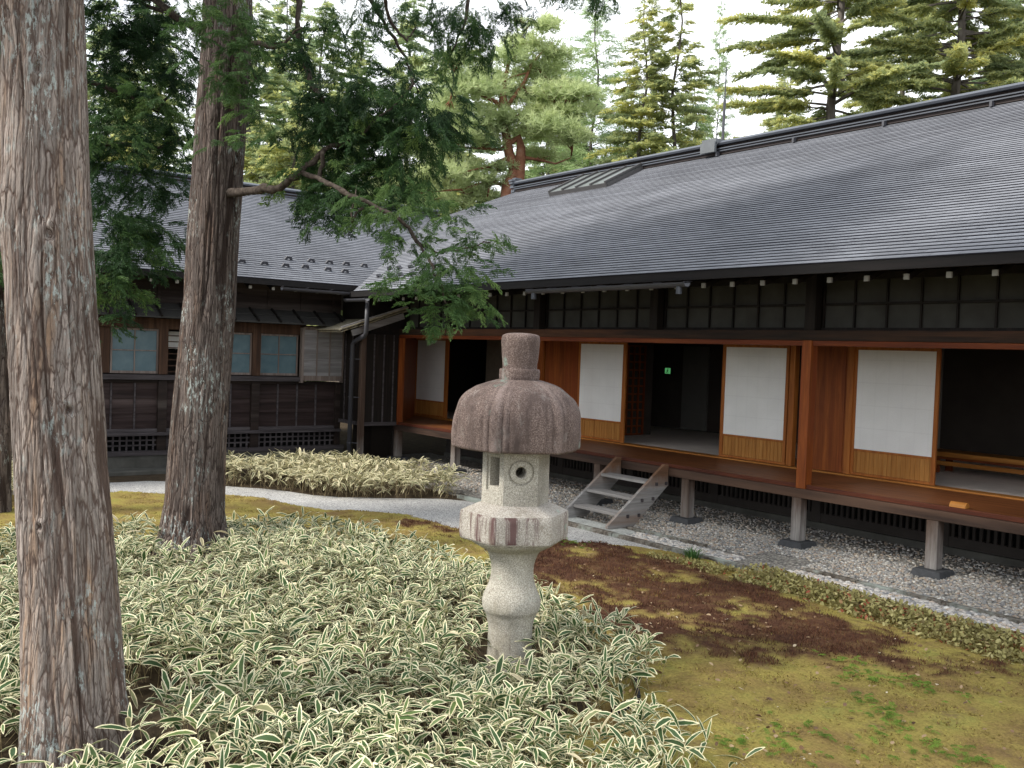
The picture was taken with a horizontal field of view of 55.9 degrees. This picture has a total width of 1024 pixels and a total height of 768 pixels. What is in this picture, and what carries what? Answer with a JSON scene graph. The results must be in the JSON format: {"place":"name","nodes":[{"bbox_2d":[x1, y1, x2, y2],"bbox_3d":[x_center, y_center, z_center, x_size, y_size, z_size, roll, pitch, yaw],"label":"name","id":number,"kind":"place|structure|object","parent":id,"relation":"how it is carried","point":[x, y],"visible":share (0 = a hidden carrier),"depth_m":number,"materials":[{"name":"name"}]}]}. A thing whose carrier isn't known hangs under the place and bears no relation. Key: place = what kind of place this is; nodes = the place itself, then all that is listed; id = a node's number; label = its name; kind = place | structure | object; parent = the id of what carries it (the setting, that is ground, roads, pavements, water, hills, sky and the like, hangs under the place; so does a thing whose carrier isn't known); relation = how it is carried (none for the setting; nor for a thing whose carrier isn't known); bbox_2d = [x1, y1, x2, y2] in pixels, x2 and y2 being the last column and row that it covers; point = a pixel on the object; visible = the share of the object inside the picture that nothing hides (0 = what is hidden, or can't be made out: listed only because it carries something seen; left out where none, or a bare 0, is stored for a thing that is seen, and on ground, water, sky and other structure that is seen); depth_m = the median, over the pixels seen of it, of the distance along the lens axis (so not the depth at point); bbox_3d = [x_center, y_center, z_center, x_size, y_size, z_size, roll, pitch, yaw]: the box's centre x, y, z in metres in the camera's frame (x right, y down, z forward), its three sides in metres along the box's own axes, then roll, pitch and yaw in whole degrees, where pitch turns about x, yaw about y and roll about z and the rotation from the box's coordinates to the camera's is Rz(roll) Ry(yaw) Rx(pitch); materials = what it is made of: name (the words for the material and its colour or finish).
{"place":"outdoors","nodes":[
{"label":"outdoors","id":0,"kind":"place"},
{"bbox_2d":[248,100,342,381],"bbox_3d":[-7.294,-4.347,33.479,7.059,10.724,7.156,3,2,24],"label":"tree","id":1,"kind":"object","parent":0,"point":[274,164],"visible":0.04,"depth_m":32.70,"materials":[{"name":"green plant"}]},
{"bbox_2d":[0,381,612,767],"bbox_3d":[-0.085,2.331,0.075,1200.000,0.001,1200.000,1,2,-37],"label":"ground","id":2,"kind":"structure","parent":0,"point":[413,443],"depth_m":7.11,"materials":[{"name":"soil"}]},
{"bbox_2d":[11,460,13,504],"bbox_3d":[-7.899,1.283,13.367,3.692,0.664,3.937,1,2,-37],"label":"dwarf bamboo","id":3,"kind":"object","parent":2,"relation":"on","point":[12,479],"visible":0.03,"depth_m":13.43,"materials":[{"name":"green plant"}]},
{"bbox_2d":[86,0,161,164],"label":"spruce tree","id":4,"kind":"object","parent":2,"relation":"on","point":[101,51],"visible":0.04,"depth_m":43.68,"materials":[{"name":"green plant"}]},
{"bbox_2d":[108,467,166,476],"bbox_3d":[-9.565,1.494,14.482,10.400,0.090,0.450,1,2,-37],"label":"stone ledge","id":5,"kind":"object","parent":2,"relation":"on","point":[136,471],"depth_m":16.67,"materials":[{"name":"grey stone"}]},
{"bbox_2d":[0,0,282,512],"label":"cypress tree","id":6,"kind":"object","parent":2,"relation":"on","point":[142,43],"visible":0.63,"depth_m":12.13,"materials":[{"name":"green plant"}]},
{"bbox_2d":[92,0,194,172],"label":"spruce tree","id":7,"kind":"object","parent":2,"relation":"on","point":[163,95],"visible":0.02,"depth_m":45.96,"materials":[{"name":"green plant"}]},
{"bbox_2d":[104,102,183,172],"bbox_3d":[-13.710,-4.918,35.685,7.765,11.260,7.872,1,2,-20],"label":"hemlock tree","id":8,"kind":"object","parent":2,"relation":"on","point":[116,138],"depth_m":34.97,"materials":[{"name":"green plant"}]},
{"bbox_2d":[0,490,332,561],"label":"moss carpet","id":9,"kind":"object","parent":2,"relation":"on","point":[147,506],"visible":0.19,"depth_m":13.24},
{"bbox_2d":[12,164,441,468],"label":"side wing","id":10,"kind":"structure","parent":2,"relation":"on","point":[290,288],"depth_m":18.96,"materials":[{"name":"brown wood"}]},
{"bbox_2d":[109,327,158,373],"bbox_3d":[-6.775,-0.598,17.310,0.830,0.810,0.040,1,2,-37],"label":"window","id":11,"kind":"structure","parent":10,"relation":"in","point":[139,355],"depth_m":17.32,"materials":[{"name":"blue glass"}]},
{"bbox_2d":[231,332,251,374],"bbox_3d":[-5.356,-0.581,18.394,0.800,0.810,0.040,1,2,-37],"label":"window","id":12,"kind":"structure","parent":10,"relation":"in","point":[242,343],"depth_m":18.53,"materials":[{"name":"blue glass"}]},
{"bbox_2d":[260,334,297,375],"bbox_3d":[-4.593,-0.573,18.976,0.800,0.810,0.040,1,2,-37],"label":"window","id":13,"kind":"structure","parent":10,"relation":"in","point":[279,352],"depth_m":18.98,"materials":[{"name":"blue glass"}]},
{"bbox_2d":[175,2,325,191],"bbox_3d":[-11.030,-7.648,40.333,8.779,16.578,8.873,3,2,15],"label":"spruce tree","id":14,"kind":"object","parent":2,"relation":"on","point":[270,92],"visible":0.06,"depth_m":39.78,"materials":[{"name":"green plant"}]},
{"bbox_2d":[243,120,324,381],"bbox_3d":[-8.919,-4.346,34.913,7.156,10.510,7.059,3,2,17],"label":"hemlock tree","id":15,"kind":"object","parent":2,"relation":"on","point":[249,160],"visible":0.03,"depth_m":34.84,"materials":[{"name":"green plant"}]},
{"bbox_2d":[244,0,326,174],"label":"spruce tree","id":16,"kind":"object","parent":2,"relation":"on","point":[286,18],"visible":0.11,"depth_m":47.89,"materials":[{"name":"green plant"}]},
{"bbox_2d":[89,0,519,561],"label":"cypress tree","id":17,"kind":"object","parent":2,"relation":"on","point":[193,509],"visible":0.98,"depth_m":9.99,"materials":[{"name":"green plant"}]},
{"bbox_2d":[0,0,621,767],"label":"cypress tree","id":18,"kind":"object","parent":2,"relation":"on","point":[72,682],"visible":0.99,"depth_m":5.11,"materials":[{"name":"brown plant"}]},
{"bbox_2d":[275,0,368,313],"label":"spruce tree","id":19,"kind":"object","parent":2,"relation":"on","point":[319,64],"visible":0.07,"depth_m":43.74,"materials":[{"name":"green plant"}]},
{"bbox_2d":[225,447,468,499],"bbox_3d":[-2.772,1.429,16.303,4.477,0.556,3.191,3,2,17],"label":"dwarf bamboo","id":20,"kind":"object","parent":2,"relation":"on","point":[336,467],"visible":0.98,"depth_m":15.74,"materials":[{"name":"green plant"}]},
{"bbox_2d":[343,24,382,177],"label":"spruce tree","id":21,"kind":"object","parent":2,"relation":"on","point":[363,62],"visible":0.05,"depth_m":45.76,"materials":[{"name":"green plant"}]},
{"bbox_2d":[0,506,764,767],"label":"dwarf bamboo","id":22,"kind":"object","parent":2,"relation":"on","point":[498,711],"visible":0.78,"depth_m":6.28,"materials":[{"name":"green plant"}]},
{"bbox_2d":[341,0,454,311],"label":"spruce tree","id":23,"kind":"object","parent":2,"relation":"on","point":[419,60],"visible":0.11,"depth_m":41.66,"materials":[{"name":"green plant"}]},
{"bbox_2d":[405,145,490,216],"bbox_3d":[-2.207,-4.259,36.472,7.059,10.724,7.156,2,2,9],"label":"hemlock tree","id":24,"kind":"object","parent":2,"relation":"on","point":[453,181],"visible":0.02,"depth_m":35.72,"materials":[{"name":"green plant"}]},
{"bbox_2d":[426,20,501,211],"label":"spruce tree","id":25,"kind":"object","parent":2,"relation":"on","point":[485,100],"visible":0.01,"depth_m":47.74,"materials":[{"name":"green plant"}]},
{"bbox_2d":[367,10,617,212],"bbox_3d":[-0.849,-5.390,31.084,8.219,13.374,4.629,2,2,3],"label":"red pine","id":26,"kind":"object","parent":2,"relation":"on","point":[544,114],"visible":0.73,"depth_m":30.46,"materials":[{"name":"green plant"}]},
{"bbox_2d":[0,491,1023,767],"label":"moss fuzz","id":27,"kind":"object","parent":2,"relation":"on","point":[744,685],"visible":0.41,"depth_m":6.79,"materials":[{"name":"green plant"}]},
{"bbox_2d":[451,333,580,676],"bbox_3d":[0.020,0.874,7.096,0.908,2.500,0.968,1,2,-37],"label":"stone lantern","id":28,"kind":"object","parent":2,"relation":"on","point":[517,423],"visible":0.98,"depth_m":6.88,"materials":[{"name":"stone"}]},
{"bbox_2d":[492,58,596,189],"bbox_3d":[1.463,-6.380,39.780,7.002,14.979,6.306,2,2,-6],"label":"larch tree","id":29,"kind":"object","parent":2,"relation":"on","point":[534,173],"visible":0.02,"depth_m":39.45,"materials":[{"name":"green plant"}]},
{"bbox_2d":[505,48,588,178],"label":"spruce tree","id":30,"kind":"object","parent":2,"relation":"on","point":[552,169],"depth_m":49.23,"materials":[{"name":"green plant"}]},
{"bbox_2d":[558,133,612,171],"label":"larch tree","id":31,"kind":"object","parent":2,"relation":"on","point":[572,159],"visible":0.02,"depth_m":39.25,"materials":[{"name":"green plant"}]},
{"bbox_2d":[535,0,652,170],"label":"larch tree","id":32,"kind":"object","parent":2,"relation":"on","point":[583,74],"visible":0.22,"depth_m":37.69,"materials":[{"name":"green plant"}]},
{"bbox_2d":[611,676,640,713],"bbox_3d":[0.799,2.106,6.389,0.135,0.160,0.671,3,2,20],"label":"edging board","id":33,"kind":"object","parent":2,"relation":"on","point":[638,693],"visible":0.26,"depth_m":6.28,"materials":[{"name":"grey wood"}]},
{"bbox_2d":[595,88,668,157],"bbox_3d":[4.572,-5.663,39.701,6.306,13.774,7.002,2,2,-14],"label":"larch tree","id":34,"kind":"object","parent":2,"relation":"on","point":[619,127],"visible":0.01,"depth_m":39.29,"materials":[{"name":"green plant"}]},
{"bbox_2d":[583,0,683,165],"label":"fir tree","id":35,"kind":"object","parent":2,"relation":"on","point":[623,117],"visible":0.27,"depth_m":35.75,"materials":[{"name":"green plant"}]},
{"bbox_2d":[300,509,1023,767],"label":"moss carpet","id":36,"kind":"object","parent":2,"relation":"on","point":[1001,723],"visible":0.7,"depth_m":6.95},
{"bbox_2d":[558,537,597,548],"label":"fern sprigs","id":37,"kind":"object","parent":36,"relation":"on","point":[575,542],"visible":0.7,"depth_m":11.58,"materials":[{"name":"green plant"}]},
{"bbox_2d":[676,546,705,559],"bbox_3d":[2.055,1.965,11.090,0.385,0.170,0.397,1,2,-37],"label":"grass tuft","id":38,"kind":"object","parent":36,"relation":"on","point":[692,554],"visible":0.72,"depth_m":11.09,"materials":[{"name":"green plant"}]},
{"bbox_2d":[391,516,1023,684],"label":"hair moss","id":39,"kind":"object","parent":36,"relation":"on","point":[585,568],"visible":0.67,"depth_m":8.83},
{"bbox_2d":[444,540,1023,767],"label":"leaf litter","id":40,"kind":"object","parent":36,"relation":"on","point":[801,747],"visible":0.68,"depth_m":7.02,"materials":[{"name":"brown plant"}]},
{"bbox_2d":[624,0,722,152],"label":"fir tree","id":41,"kind":"object","parent":2,"relation":"on","point":[667,23],"visible":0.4,"depth_m":35.64,"materials":[{"name":"green plant"}]},
{"bbox_2d":[341,67,1023,579],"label":"wooden hall","id":42,"kind":"structure","parent":2,"relation":"on","point":[825,319],"depth_m":13.68,"materials":[{"name":"brown wood"}]},
{"bbox_2d":[402,338,416,421],"bbox_3d":[-2.196,-0.112,20.593,0.040,1.700,2.052,2,2,0],"label":"folded board door","id":43,"kind":"structure","parent":42,"relation":"in","point":[410,344],"depth_m":20.45,"materials":[{"name":"red wood"}]},
{"bbox_2d":[408,295,445,328],"bbox_3d":[-1.601,-1.416,18.873,0.065,0.682,1.600,1,2,-37],"label":"transom window","id":44,"kind":"structure","parent":42,"relation":"in","point":[416,318],"depth_m":19.16,"materials":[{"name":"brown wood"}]},
{"bbox_2d":[455,289,533,328],"bbox_3d":[-0.265,-1.311,17.121,0.065,0.682,2.510,1,2,-37],"label":"transom window","id":45,"kind":"structure","parent":42,"relation":"in","point":[517,309],"depth_m":16.89,"materials":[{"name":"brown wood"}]},
{"bbox_2d":[545,283,650,329],"bbox_3d":[1.353,-1.184,15.001,0.065,0.682,2.530,1,2,-37],"label":"transom window","id":46,"kind":"structure","parent":42,"relation":"in","point":[612,309],"depth_m":14.99,"materials":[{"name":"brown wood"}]},
{"bbox_2d":[625,345,646,434],"bbox_3d":[2.270,0.114,18.127,0.610,1.691,0.040,1,2,-37],"label":"lattice door","id":47,"kind":"structure","parent":42,"relation":"in","point":[639,361],"depth_m":18.15,"materials":[{"name":"red wood"}]},
{"bbox_2d":[665,367,672,374],"bbox_3d":[3.324,-0.278,20.462,0.077,0.150,0.180,1,2,-37],"label":"exit sign","id":48,"kind":"object","parent":42,"relation":"attached to","point":[668,370],"visible":1,"depth_m":20.41,"materials":[{"name":"paint"}]},
{"bbox_2d":[663,276,805,329],"bbox_3d":[2.964,-1.058,12.888,0.065,0.682,2.490,1,2,-37],"label":"transom window","id":49,"kind":"structure","parent":42,"relation":"in","point":[779,304],"depth_m":12.85,"materials":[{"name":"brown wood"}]},
{"bbox_2d":[821,265,1023,330],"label":"transom window","id":50,"kind":"structure","parent":42,"relation":"in","point":[974,299],"depth_m":10.72,"materials":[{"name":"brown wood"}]},
{"bbox_2d":[949,501,969,508],"bbox_3d":[4.782,1.290,10.311,0.099,0.059,0.180,1,2,-37],"label":"wood block","id":51,"kind":"object","parent":42,"relation":"on","point":[956,504],"depth_m":10.28,"materials":[{"name":"orange wood"}]},
{"bbox_2d":[936,448,1023,474],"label":"bench","id":52,"kind":"object","parent":42,"relation":"in","point":[949,456],"visible":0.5,"depth_m":13.17,"materials":[{"name":"red wood"}]},
{"bbox_2d":[643,551,735,574],"bbox_3d":[1.968,1.994,10.749,1.104,0.142,0.460,4,3,43],"label":"ground shrub","id":53,"kind":"object","parent":2,"relation":"on","point":[681,559],"visible":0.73,"depth_m":10.65,"materials":[{"name":"green plant"}]},
{"bbox_2d":[671,78,716,147],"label":"spruce tree","id":54,"kind":"object","parent":2,"relation":"on","point":[696,106],"visible":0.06,"depth_m":48.26,"materials":[{"name":"green plant"}]},
{"bbox_2d":[368,453,1023,623],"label":"gravel bed","id":55,"kind":"object","parent":2,"relation":"on","point":[774,559],"visible":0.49,"depth_m":12.06,"materials":[{"name":"grey gravel"}]},
{"bbox_2d":[387,459,679,526],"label":"corner stones","id":56,"kind":"object","parent":55,"relation":"on","point":[554,487],"visible":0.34,"depth_m":15.89,"materials":[{"name":"grey stone"}]},
{"bbox_2d":[568,517,634,534],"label":"stepping slab","id":57,"kind":"structure","parent":55,"relation":"on","point":[596,524],"depth_m":13.15,"materials":[{"name":"stone"}]},
{"bbox_2d":[565,457,668,528],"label":"wooden steps","id":58,"kind":"structure","parent":57,"relation":"on","point":[630,512],"depth_m":13.43,"materials":[{"name":"grey wood"}]},
{"bbox_2d":[454,477,1023,618],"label":"gravel stones","id":59,"kind":"object","parent":55,"relation":"on","point":[1013,597],"visible":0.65,"depth_m":11.37,"materials":[{"name":"grey gravel"}]},
{"bbox_2d":[625,532,1023,632],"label":"white pebbles","id":60,"kind":"object","parent":55,"relation":"on","point":[1005,623],"visible":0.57,"depth_m":9.91,"materials":[{"name":"white gravel"}]},
{"bbox_2d":[697,1,736,141],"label":"larch tree","id":61,"kind":"object","parent":2,"relation":"on","point":[712,88],"visible":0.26,"depth_m":39.94,"materials":[{"name":"green plant"}]},
{"bbox_2d":[457,494,1023,633],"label":"garden kerb","id":62,"kind":"structure","parent":2,"relation":"on","point":[621,536],"depth_m":12.04,"materials":[{"name":"grey stone"}]},
{"bbox_2d":[759,74,806,131],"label":"fir tree","id":63,"kind":"object","parent":2,"relation":"on","point":[766,121],"visible":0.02,"depth_m":47.75,"materials":[{"name":"green plant"}]},
{"bbox_2d":[627,526,1023,623],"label":"eaves kerb","id":64,"kind":"structure","parent":2,"relation":"on","point":[923,597],"depth_m":10.02,"materials":[{"name":"grey stone"}]},
{"bbox_2d":[712,0,945,139],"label":"hemlock tree","id":65,"kind":"object","parent":2,"relation":"on","point":[825,25],"visible":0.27,"depth_m":30.64,"materials":[{"name":"green plant"}]},
{"bbox_2d":[729,562,1023,664],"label":"ground shrub","id":66,"kind":"object","parent":2,"relation":"on","point":[925,617],"visible":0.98,"depth_m":8.66,"materials":[{"name":"green plant"}]},
{"bbox_2d":[835,0,979,117],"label":"hemlock tree","id":67,"kind":"object","parent":2,"relation":"on","point":[848,105],"visible":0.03,"depth_m":41.77,"materials":[{"name":"green plant"}]},
{"bbox_2d":[802,0,1023,105],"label":"hemlock tree","id":68,"kind":"object","parent":2,"relation":"on","point":[985,46],"visible":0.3,"depth_m":32.83,"materials":[{"name":"green plant"}]},
{"bbox_2d":[968,0,1023,87],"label":"spruce tree","id":69,"kind":"object","parent":2,"relation":"on","point":[1018,20],"visible":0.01,"depth_m":45.33,"materials":[{"name":"green plant"}]},
{"bbox_2d":[12,481,665,550],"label":"gravel path","id":70,"kind":"structure","parent":0,"point":[446,512],"depth_m":14.42,"materials":[{"name":"grey gravel"}]},
{"bbox_2d":[84,0,1023,191],"label":"sky","id":71,"kind":"structure","parent":0,"point":[703,14],"materials":[{"name":"white"}]},
{"bbox_2d":[702,650,1006,767],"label":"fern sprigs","id":72,"kind":"object","parent":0,"point":[806,722],"visible":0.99,"depth_m":5.89,"materials":[{"name":"green plant"}]}
]}

